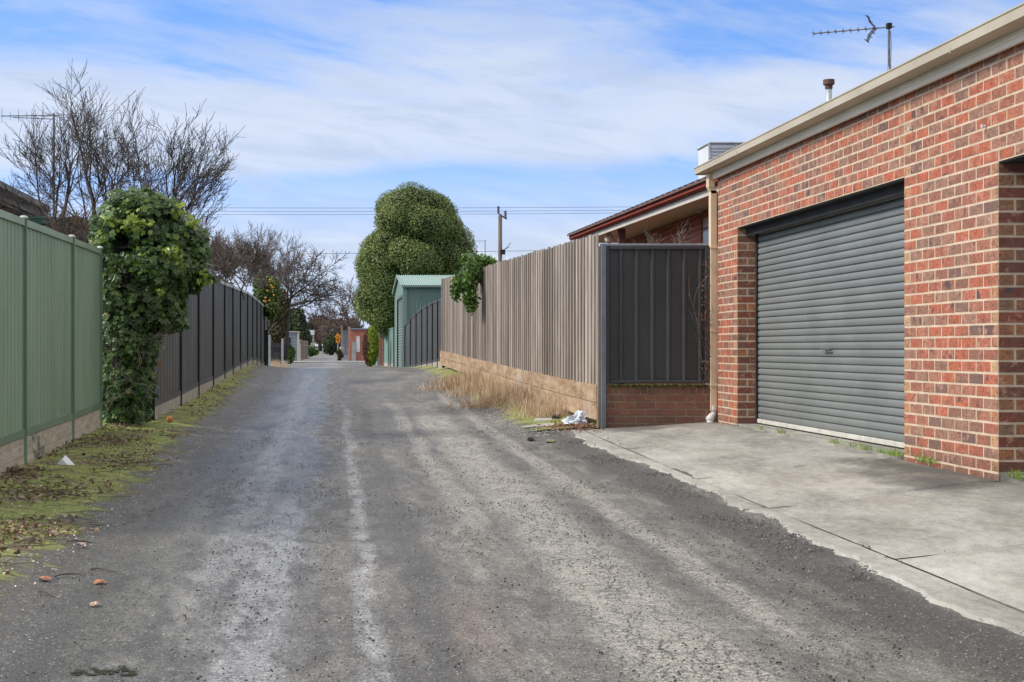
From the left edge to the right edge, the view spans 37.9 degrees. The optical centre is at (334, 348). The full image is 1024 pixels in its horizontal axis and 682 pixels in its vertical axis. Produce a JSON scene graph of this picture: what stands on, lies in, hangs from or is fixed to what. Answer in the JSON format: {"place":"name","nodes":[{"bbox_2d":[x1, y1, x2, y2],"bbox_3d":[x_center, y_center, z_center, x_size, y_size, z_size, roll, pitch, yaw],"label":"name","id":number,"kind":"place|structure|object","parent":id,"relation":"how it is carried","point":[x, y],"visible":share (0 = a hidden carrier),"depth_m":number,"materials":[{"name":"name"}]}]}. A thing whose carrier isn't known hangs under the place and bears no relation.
{"place":"outdoors","nodes":[
{"label":"outdoors","id":0,"kind":"place"},
{"bbox_2d":[0,364,284,678],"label":"verge","id":1,"kind":"structure","parent":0,"point":[21,602],"depth_m":10.68,"materials":[{"name":"green plant"}]},
{"bbox_2d":[39,576,50,579],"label":"fallen leaf","id":2,"kind":"object","parent":1,"relation":"on","point":[46,577],"visible":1,"depth_m":7.38,"materials":[{"name":"orange plant"}]},
{"bbox_2d":[58,455,74,464],"bbox_3d":[-2.330,0.959,12.722,0.132,0.083,0.163,0,0,-31],"label":"folded card","id":3,"kind":"object","parent":1,"relation":"on","point":[65,460],"visible":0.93,"depth_m":12.69,"materials":[{"name":"white paper"}]},
{"bbox_2d":[0,425,186,548],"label":"bark mulch","id":4,"kind":"object","parent":1,"relation":"on","point":[11,472],"visible":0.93,"depth_m":11.00,"materials":[{"name":"brown wood"}]},
{"bbox_2d":[0,409,201,583],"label":"twig litter","id":5,"kind":"object","parent":1,"relation":"on","point":[27,539],"visible":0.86,"depth_m":10.77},
{"bbox_2d":[0,375,240,573],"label":"leaf litter","id":6,"kind":"object","parent":1,"relation":"on","point":[7,571],"visible":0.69,"depth_m":12.18,"materials":[{"name":"brown plant"}]},
{"bbox_2d":[0,390,245,586],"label":"clover flowers","id":7,"kind":"object","parent":1,"relation":"on","point":[107,478],"visible":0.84,"depth_m":11.92,"materials":[{"name":"plant"}]},
{"bbox_2d":[87,164,221,425],"bbox_3d":[-2.204,-0.526,17.707,1.724,3.411,1.561,0,0,0],"label":"ivy","id":8,"kind":"object","parent":1,"relation":"on","point":[157,254],"visible":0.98,"depth_m":17.34,"materials":[{"name":"green plant"}]},
{"bbox_2d":[166,416,172,422],"bbox_3d":[-2.033,0.871,18.195,0.082,0.084,0.078,0,0,0],"label":"fallen orange","id":9,"kind":"object","parent":1,"relation":"on","point":[169,419],"visible":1,"depth_m":18.17,"materials":[{"name":"orange food"}]},
{"bbox_2d":[271,360,289,366],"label":"dry grass","id":10,"kind":"structure","parent":0,"point":[280,365],"depth_m":53.72,"materials":[{"name":"beige plant"}]},
{"bbox_2d":[284,361,364,361],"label":"cross street","id":11,"kind":"structure","parent":0,"point":[327,361],"depth_m":78.83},
{"bbox_2d":[324,250,537,253],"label":"power wire","id":12,"kind":"object","parent":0,"point":[357,253],"visible":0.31,"depth_m":91.99,"materials":[{"name":"black metal"}]},
{"bbox_2d":[397,366,596,431],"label":"fence side verge","id":13,"kind":"structure","parent":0,"point":[522,423],"depth_m":20.83,"materials":[{"name":"plant"}]},
{"bbox_2d":[411,365,569,419],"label":"dry grass","id":14,"kind":"structure","parent":13,"relation":"on","point":[498,394],"depth_m":22.75,"materials":[{"name":"beige plant"}]},
{"bbox_2d":[534,418,551,421],"bbox_3d":[2.744,0.925,19.311,0.231,0.037,0.496,0,0,10],"label":"board strip","id":15,"kind":"object","parent":13,"relation":"on","point":[542,419],"visible":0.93,"depth_m":19.21,"materials":[{"name":"beige wood"}]},
{"bbox_2d":[529,419,606,431],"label":"reddish leaf litter","id":16,"kind":"object","parent":13,"relation":"on","point":[574,425],"visible":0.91,"depth_m":18.01,"materials":[{"name":"brown plant"}]},
{"bbox_2d":[561,410,589,423],"bbox_3d":[3.028,0.848,18.420,0.364,0.171,0.272,0,0,0],"label":"plastic bag","id":17,"kind":"object","parent":13,"relation":"on","point":[578,417],"visible":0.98,"depth_m":18.35,"materials":[{"name":"white plastic"}]},
{"bbox_2d":[0,348,1023,681],"bbox_3d":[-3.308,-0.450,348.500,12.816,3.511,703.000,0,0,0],"label":"lane","id":18,"kind":"structure","parent":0,"point":[320,386],"depth_m":7.63,"materials":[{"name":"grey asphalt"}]},
{"bbox_2d":[54,573,76,576],"bbox_3d":[-1.371,1.158,7.559,0.014,0.015,0.165,0,0,43],"label":"stick","id":19,"kind":"object","parent":18,"relation":"on","point":[65,574],"visible":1,"depth_m":7.55,"materials":[{"name":"wood"}]},
{"bbox_2d":[66,540,94,542],"bbox_3d":[-1.498,1.141,8.702,0.191,0.029,0.015,0,0,-38],"label":"stick","id":20,"kind":"object","parent":18,"relation":"on","point":[80,541],"visible":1,"depth_m":8.70,"materials":[{"name":"brown wood"}]},
{"bbox_2d":[90,601,100,605],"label":"fallen leaf","id":21,"kind":"object","parent":18,"relation":"on","point":[93,603],"visible":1,"depth_m":6.79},
{"bbox_2d":[93,579,106,583],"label":"fallen leaf","id":22,"kind":"object","parent":18,"relation":"on","point":[99,580],"visible":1,"depth_m":7.39,"materials":[{"name":"plant"}]},
{"bbox_2d":[69,665,137,674],"bbox_3d":[-0.860,1.206,5.524,0.260,0.006,0.164,0,0,0],"label":"moss patch","id":23,"kind":"object","parent":18,"relation":"on","point":[131,672],"visible":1,"depth_m":5.51,"materials":[{"name":"green plant"}]},
{"bbox_2d":[90,568,116,572],"bbox_3d":[-1.213,1.166,7.768,0.195,0.016,0.016,0,0,37],"label":"stick","id":24,"kind":"object","parent":18,"relation":"on","point":[102,569],"visible":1,"depth_m":7.78,"materials":[{"name":"wood"}]},
{"bbox_2d":[274,243,349,360],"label":"bare tree","id":25,"kind":"object","parent":18,"relation":"on","point":[324,284],"visible":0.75,"depth_m":65.82,"materials":[{"name":"brown plant"}]},
{"bbox_2d":[313,275,369,327],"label":"bare tree","id":26,"kind":"object","parent":18,"relation":"on","point":[344,314],"visible":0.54,"depth_m":96.39,"materials":[{"name":"brown plant"}]},
{"bbox_2d":[343,330,347,359],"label":"grey gates","id":27,"kind":"object","parent":18,"relation":"on","point":[345,344],"visible":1,"depth_m":97.00,"materials":[{"name":"grey metal"}]},
{"bbox_2d":[408,370,567,437],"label":"pale gravel","id":28,"kind":"structure","parent":18,"relation":"on","point":[490,409],"depth_m":21.12,"materials":[{"name":"grey gravel"}]},
{"bbox_2d":[13,379,998,679],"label":"pale chips","id":29,"kind":"object","parent":18,"relation":"on","point":[479,545],"visible":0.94,"depth_m":8.21,"materials":[{"name":"stone"}]},
{"bbox_2d":[520,423,554,427],"bbox_3d":[2.561,0.960,18.501,0.426,0.052,0.382,0,0,12],"label":"board strip","id":30,"kind":"object","parent":18,"relation":"on","point":[541,425],"visible":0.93,"depth_m":18.38,"materials":[{"name":"beige wood"}]},
{"bbox_2d":[493,410,1006,617],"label":"broken tar crumbs","id":31,"kind":"object","parent":18,"relation":"on","point":[785,541],"visible":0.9,"depth_m":9.33,"materials":[{"name":"stone"}]},
{"bbox_2d":[0,0,1023,327],"label":"sky","id":32,"kind":"structure","parent":0,"point":[486,105],"materials":[{"name":"blue"}]},
{"bbox_2d":[103,348,1022,557],"bbox_3d":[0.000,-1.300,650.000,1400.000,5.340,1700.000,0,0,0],"label":"ground","id":33,"kind":"structure","parent":0,"point":[716,419],"depth_m":18.15,"materials":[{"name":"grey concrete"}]},
{"bbox_2d":[0,181,49,216],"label":"red house","id":34,"kind":"structure","parent":33,"relation":"on","point":[23,208],"depth_m":28.02,"materials":[{"name":"paint"}]},
{"bbox_2d":[1,109,56,211],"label":"old tv antenna","id":35,"kind":"object","parent":34,"relation":"attached to","point":[18,115],"visible":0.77,"depth_m":26.49,"materials":[{"name":"grey metal"}]},
{"bbox_2d":[0,209,102,474],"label":"green fence","id":36,"kind":"object","parent":33,"relation":"on","point":[51,339],"visible":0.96,"depth_m":13.92,"materials":[{"name":"green metal"}]},
{"bbox_2d":[27,217,89,239],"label":"dark green shed","id":37,"kind":"structure","parent":33,"relation":"on","point":[40,220],"depth_m":21.87,"materials":[{"name":"metal"}]},
{"bbox_2d":[0,91,121,228],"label":"bare tree","id":38,"kind":"object","parent":33,"relation":"on","point":[68,173],"visible":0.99,"depth_m":21.03,"materials":[{"name":"brown plant"}]},
{"bbox_2d":[42,201,96,242],"bbox_3d":[-3.340,-1.503,19.536,1.051,0.878,1.230,0,0,0],"label":"leafless shrub","id":39,"kind":"object","parent":33,"relation":"on","point":[75,227],"visible":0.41,"depth_m":19.29,"materials":[{"name":"brown plant"}]},
{"bbox_2d":[5,58,181,228],"bbox_3d":[-3.915,-2.029,22.186,2.724,4.839,2.561,0,0,-45],"label":"bare tree","id":40,"kind":"object","parent":33,"relation":"on","point":[89,182],"visible":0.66,"depth_m":22.11,"materials":[{"name":"brown plant"}]},
{"bbox_2d":[97,93,245,235],"bbox_3d":[-2.377,-1.622,21.456,2.128,4.078,2.149,0,0,-16],"label":"bare tree","id":41,"kind":"object","parent":33,"relation":"on","point":[184,168],"visible":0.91,"depth_m":21.27,"materials":[{"name":"brown plant"}]},
{"bbox_2d":[151,279,268,420],"bbox_3d":[-2.257,-0.216,33.286,0.241,2.580,29.884,0,0,0],"label":"dark grey fence","id":42,"kind":"object","parent":33,"relation":"on","point":[229,326],"visible":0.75,"depth_m":27.02,"materials":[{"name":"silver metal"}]},
{"bbox_2d":[198,217,261,299],"bbox_3d":[-2.858,-2.048,32.714,2.592,1.940,2.228,0,0,0],"label":"leafless thicket","id":43,"kind":"object","parent":33,"relation":"on","point":[225,260],"visible":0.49,"depth_m":32.50,"materials":[{"name":"brown plant"}]},
{"bbox_2d":[191,214,282,296],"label":"leafless thicket","id":44,"kind":"object","parent":33,"relation":"on","point":[258,258],"visible":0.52,"depth_m":40.54,"materials":[{"name":"brown plant"}]},
{"bbox_2d":[211,225,316,300],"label":"leafless thicket","id":45,"kind":"object","parent":33,"relation":"on","point":[280,272],"visible":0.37,"depth_m":50.92,"materials":[{"name":"brown plant"}]},
{"bbox_2d":[252,271,282,365],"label":"orange tree","id":46,"kind":"object","parent":33,"relation":"on","point":[269,297],"visible":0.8,"depth_m":46.10,"materials":[{"name":"green plant"}]},
{"bbox_2d":[269,335,270,365],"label":"steel post","id":47,"kind":"object","parent":33,"relation":"on","point":[269,350],"visible":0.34,"depth_m":51.46,"materials":[{"name":"grey metal"}]},
{"bbox_2d":[269,324,282,342],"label":"brown shrub","id":48,"kind":"object","parent":33,"relation":"on","point":[275,333],"visible":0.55,"depth_m":57.89,"materials":[{"name":"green plant"}]},
{"bbox_2d":[271,343,280,364],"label":"dark gate","id":49,"kind":"structure","parent":33,"relation":"on","point":[275,351],"depth_m":57.00,"materials":[{"name":"grey metal"}]},
{"bbox_2d":[269,288,290,342],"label":"brown tree","id":50,"kind":"object","parent":33,"relation":"on","point":[281,319],"visible":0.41,"depth_m":61.83,"materials":[{"name":"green plant"}]},
{"bbox_2d":[281,339,283,364],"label":"steel post","id":51,"kind":"object","parent":33,"relation":"on","point":[282,349],"visible":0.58,"depth_m":56.47,"materials":[{"name":"grey metal"}]},
{"bbox_2d":[284,344,296,363],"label":"green bush","id":52,"kind":"object","parent":33,"relation":"on","point":[291,353],"visible":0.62,"depth_m":69.89,"materials":[{"name":"green plant"}]},
{"bbox_2d":[289,331,299,360],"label":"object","id":53,"kind":"structure","parent":33,"relation":"on","point":[293,339],"depth_m":87.99,"materials":[{"name":"grey metal"}]},
{"bbox_2d":[289,306,310,338],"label":"evergreen","id":54,"kind":"object","parent":33,"relation":"on","point":[291,320],"visible":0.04,"depth_m":179.38,"materials":[{"name":"green plant"}]},
{"bbox_2d":[299,340,300,360],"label":"rendered pillar","id":55,"kind":"structure","parent":33,"relation":"on","point":[299,350],"depth_m":92.00,"materials":[{"name":"beige paint"}]},
{"bbox_2d":[292,306,312,344],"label":"green bush","id":56,"kind":"object","parent":33,"relation":"on","point":[299,323],"visible":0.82,"depth_m":127.77,"materials":[{"name":"green plant"}]},
{"bbox_2d":[301,340,308,359],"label":"paling fence","id":57,"kind":"object","parent":33,"relation":"on","point":[304,349],"visible":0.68,"depth_m":110.08,"materials":[{"name":"wood"}]},
{"bbox_2d":[309,330,314,346],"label":"house","id":58,"kind":"structure","parent":33,"relation":"on","point":[312,332],"depth_m":230.20,"materials":[{"name":"white"}]},
{"bbox_2d":[308,345,319,356],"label":"green bush","id":59,"kind":"object","parent":33,"relation":"on","point":[312,351],"visible":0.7,"depth_m":149.76,"materials":[{"name":"green plant"}]},
{"bbox_2d":[307,317,325,347],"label":"bare tree","id":60,"kind":"object","parent":33,"relation":"on","point":[313,327],"visible":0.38,"depth_m":239.29,"materials":[{"name":"brown wood"}]},
{"bbox_2d":[305,309,336,352],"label":"bare tree","id":61,"kind":"object","parent":33,"relation":"on","point":[323,321],"visible":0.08,"depth_m":258.81,"materials":[{"name":"brown plant"}]},
{"bbox_2d":[316,321,342,343],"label":"bare tree","id":62,"kind":"object","parent":33,"relation":"on","point":[320,333],"visible":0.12,"depth_m":228.99,"materials":[{"name":"brown wood"}]},
{"bbox_2d":[322,333,340,354],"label":"green bush","id":63,"kind":"object","parent":33,"relation":"on","point":[329,345],"visible":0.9,"depth_m":174.68,"materials":[{"name":"green plant"}]},
{"bbox_2d":[334,333,340,349],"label":"orange road sign","id":64,"kind":"object","parent":33,"relation":"on","point":[337,336],"visible":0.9,"depth_m":99.95,"materials":[{"name":"metal"}]},
{"bbox_2d":[336,348,343,360],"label":"roadside shrub","id":65,"kind":"object","parent":33,"relation":"on","point":[339,353],"visible":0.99,"depth_m":93.93,"materials":[{"name":"green plant"}]},
{"bbox_2d":[341,322,342,359],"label":"pole","id":66,"kind":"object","parent":33,"relation":"on","point":[341,337],"depth_m":98.90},
{"bbox_2d":[320,316,365,341],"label":"bare tree","id":67,"kind":"object","parent":33,"relation":"on","point":[335,331],"visible":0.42,"depth_m":199.15,"materials":[{"name":"brown plant"}]},
{"bbox_2d":[348,327,350,360],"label":"rendered pillar","id":68,"kind":"structure","parent":33,"relation":"on","point":[349,343],"depth_m":90.90,"materials":[{"name":"beige paint"}]},
{"bbox_2d":[350,328,367,360],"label":"brick outbuilding","id":69,"kind":"structure","parent":33,"relation":"on","point":[356,341],"depth_m":90.00,"materials":[{"name":"red brick"}]},
{"bbox_2d":[356,336,359,351],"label":"door","id":70,"kind":"structure","parent":69,"relation":"in","point":[357,337],"depth_m":89.95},
{"bbox_2d":[362,326,379,366],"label":"clipped conifer","id":71,"kind":"object","parent":33,"relation":"on","point":[370,347],"visible":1,"depth_m":59.30,"materials":[{"name":"green plant"}]},
{"bbox_2d":[379,330,382,365],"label":"brick pier","id":72,"kind":"structure","parent":33,"relation":"on","point":[380,351],"depth_m":63.60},
{"bbox_2d":[383,327,394,366],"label":"green fence","id":73,"kind":"object","parent":33,"relation":"on","point":[389,352],"visible":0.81,"depth_m":60.05,"materials":[{"name":"metal"}]},
{"bbox_2d":[352,181,477,340],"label":"round tree","id":74,"kind":"object","parent":33,"relation":"on","point":[421,230],"visible":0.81,"depth_m":59.74,"materials":[{"name":"green plant"}]},
{"bbox_2d":[392,275,453,367],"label":"green shed","id":75,"kind":"structure","parent":33,"relation":"on","point":[414,293],"depth_m":50.84,"materials":[{"name":"metal"}]},
{"bbox_2d":[398,298,401,366],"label":"roller door","id":76,"kind":"structure","parent":75,"relation":"in","point":[400,300],"depth_m":53.61,"materials":[{"name":"metal"}]},
{"bbox_2d":[404,299,444,367],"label":"charcoal fence","id":77,"kind":"object","parent":33,"relation":"on","point":[422,336],"visible":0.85,"depth_m":43.27,"materials":[{"name":"metal"}]},
{"bbox_2d":[450,249,497,315],"bbox_3d":[2.726,-0.692,28.329,1.198,2.496,1.239,0,0,-14],"label":"overhanging shrub","id":78,"kind":"object","parent":33,"relation":"on","point":[466,281],"visible":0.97,"depth_m":27.96,"materials":[{"name":"green plant"}]},
{"bbox_2d":[497,206,510,261],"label":"power pole","id":79,"kind":"object","parent":33,"relation":"on","point":[501,251],"visible":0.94,"depth_m":87.90,"materials":[{"name":"brown metal"}]},
{"bbox_2d":[192,213,578,214],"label":"power wire","id":80,"kind":"object","parent":79,"relation":"attached to","point":[344,214],"visible":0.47,"depth_m":87.99,"materials":[{"name":"black metal"}]},
{"bbox_2d":[192,210,613,211],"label":"power wire","id":81,"kind":"object","parent":79,"relation":"attached to","point":[350,211],"visible":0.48,"depth_m":87.99,"materials":[{"name":"black metal"}]},
{"bbox_2d":[500,207,565,207],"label":"power wire","id":82,"kind":"object","parent":79,"relation":"attached to","point":[532,207],"visible":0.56,"depth_m":87.99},
{"bbox_2d":[440,234,605,428],"bbox_3d":[2.931,-0.332,26.838,0.108,2.764,18.527,0,0,-2],"label":"timber fence","id":83,"kind":"object","parent":33,"relation":"on","point":[536,321],"visible":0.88,"depth_m":21.51,"materials":[{"name":"brown wood"}]},
{"bbox_2d":[606,385,709,427],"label":"brick wall","id":84,"kind":"structure","parent":33,"relation":"on","point":[628,406],"depth_m":17.60,"materials":[{"name":"brown brick"}]},
{"bbox_2d":[600,243,708,383],"bbox_3d":[3.859,-0.428,17.698,1.286,1.683,0.205,0,0,0],"label":"steel screen","id":85,"kind":"object","parent":84,"relation":"on","point":[652,333],"visible":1,"depth_m":17.64,"materials":[{"name":"grey metal"}]},
{"bbox_2d":[686,256,712,384],"bbox_3d":[4.331,-0.339,17.498,0.295,1.531,0.296,0,0,35],"label":"dead creeper","id":86,"kind":"object","parent":85,"relation":"attached to","point":[701,315],"visible":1,"depth_m":17.55,"materials":[{"name":"brown plant"}]},
{"bbox_2d":[606,383,708,388],"bbox_3d":[3.874,0.445,17.589,1.354,0.080,0.041,0,0,0],"label":"moss","id":87,"kind":"object","parent":84,"relation":"on","point":[656,384],"visible":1,"depth_m":17.59,"materials":[{"name":"green plant"}]},
{"bbox_2d":[631,215,694,242],"bbox_3d":[4.317,-0.484,19.585,0.991,2.567,0.632,0,0,16],"label":"bare shrub","id":88,"kind":"object","parent":33,"relation":"on","point":[648,240],"visible":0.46,"depth_m":19.49,"materials":[{"name":"brown plant"}]},
{"bbox_2d":[694,2,1023,485],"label":"brick garage","id":89,"kind":"structure","parent":33,"relation":"on","point":[870,247],"depth_m":12.51,"materials":[{"name":"red brick"}]},
{"bbox_2d":[823,79,834,100],"bbox_3d":[7.000,-3.473,20.828,0.156,0.674,0.156,0,0,0],"label":"flue pipe","id":90,"kind":"object","parent":89,"relation":"attached to","point":[828,83],"visible":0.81,"depth_m":20.79,"materials":[{"name":"metal"}]},
{"bbox_2d":[755,194,903,448],"bbox_3d":[4.799,-0.256,14.271,0.086,2.206,4.894,0,0,0],"label":"roller door","id":91,"kind":"structure","parent":89,"relation":"in","point":[829,289],"depth_m":14.13,"materials":[{"name":"grey metal"}]},
{"bbox_2d":[812,15,894,70],"bbox_3d":[6.642,-3.700,18.797,1.033,1.071,0.240,0,0,32],"label":"tv antenna","id":92,"kind":"object","parent":89,"relation":"attached to","point":[889,26],"visible":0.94,"depth_m":18.63,"materials":[{"name":"black metal"}]},
{"bbox_2d":[567,176,717,403],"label":"brick house","id":93,"kind":"structure","parent":0,"point":[657,216],"depth_m":23.33,"materials":[{"name":"beige paint"}]},
{"bbox_2d":[703,216,708,384],"bbox_3d":[5.670,-0.600,22.075,0.080,2.800,0.950,0,0,0],"label":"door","id":94,"kind":"structure","parent":93,"relation":"in","point":[705,220],"depth_m":22.31,"materials":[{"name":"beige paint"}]},
{"bbox_2d":[696,142,744,178],"bbox_3d":[7.470,-3.387,27.955,0.950,0.974,0.950,0,0,0],"label":"rooftop cooler","id":95,"kind":"object","parent":93,"relation":"on","point":[708,151],"visible":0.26,"depth_m":27.52,"materials":[{"name":"plastic"}]},
{"bbox_2d":[571,422,1023,635],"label":"driveway","id":96,"kind":"structure","parent":0,"point":[894,508],"depth_m":9.72,"materials":[{"name":"concrete"}]},
{"bbox_2d":[775,428,786,433],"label":"weed tuft","id":97,"kind":"object","parent":96,"relation":"on","point":[781,432],"visible":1,"depth_m":14.88,"materials":[{"name":"green plant"}]},
{"bbox_2d":[826,437,841,443],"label":"weed tuft","id":98,"kind":"object","parent":96,"relation":"on","point":[834,441],"visible":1,"depth_m":13.38,"materials":[{"name":"green plant"}]},
{"bbox_2d":[856,443,873,450],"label":"weed tuft","id":99,"kind":"object","parent":96,"relation":"on","point":[865,448],"visible":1,"depth_m":12.58,"materials":[{"name":"green plant"}]},
{"bbox_2d":[875,447,893,453],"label":"weed tuft","id":100,"kind":"object","parent":96,"relation":"on","point":[882,451],"visible":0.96,"depth_m":12.20,"materials":[{"name":"green plant"}]},
{"bbox_2d":[886,447,903,455],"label":"weed tuft","id":101,"kind":"object","parent":96,"relation":"on","point":[896,453],"visible":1,"depth_m":11.91,"materials":[{"name":"green plant"}]},
{"bbox_2d":[914,454,932,462],"bbox_3d":[4.540,0.833,11.368,0.155,0.082,0.255,0,0,0],"label":"weed tuft","id":102,"kind":"object","parent":96,"relation":"on","point":[920,459],"visible":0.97,"depth_m":11.38,"materials":[{"name":"green plant"}]},
{"bbox_2d":[925,456,940,463],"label":"weed tuft","id":103,"kind":"object","parent":96,"relation":"on","point":[929,460],"visible":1,"depth_m":11.18,"materials":[{"name":"green plant"}]},
{"bbox_2d":[1007,469,1023,479],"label":"weed tuft","id":104,"kind":"object","parent":96,"relation":"on","point":[1018,474],"visible":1,"depth_m":9.89,"materials":[{"name":"green plant"}]}
]}

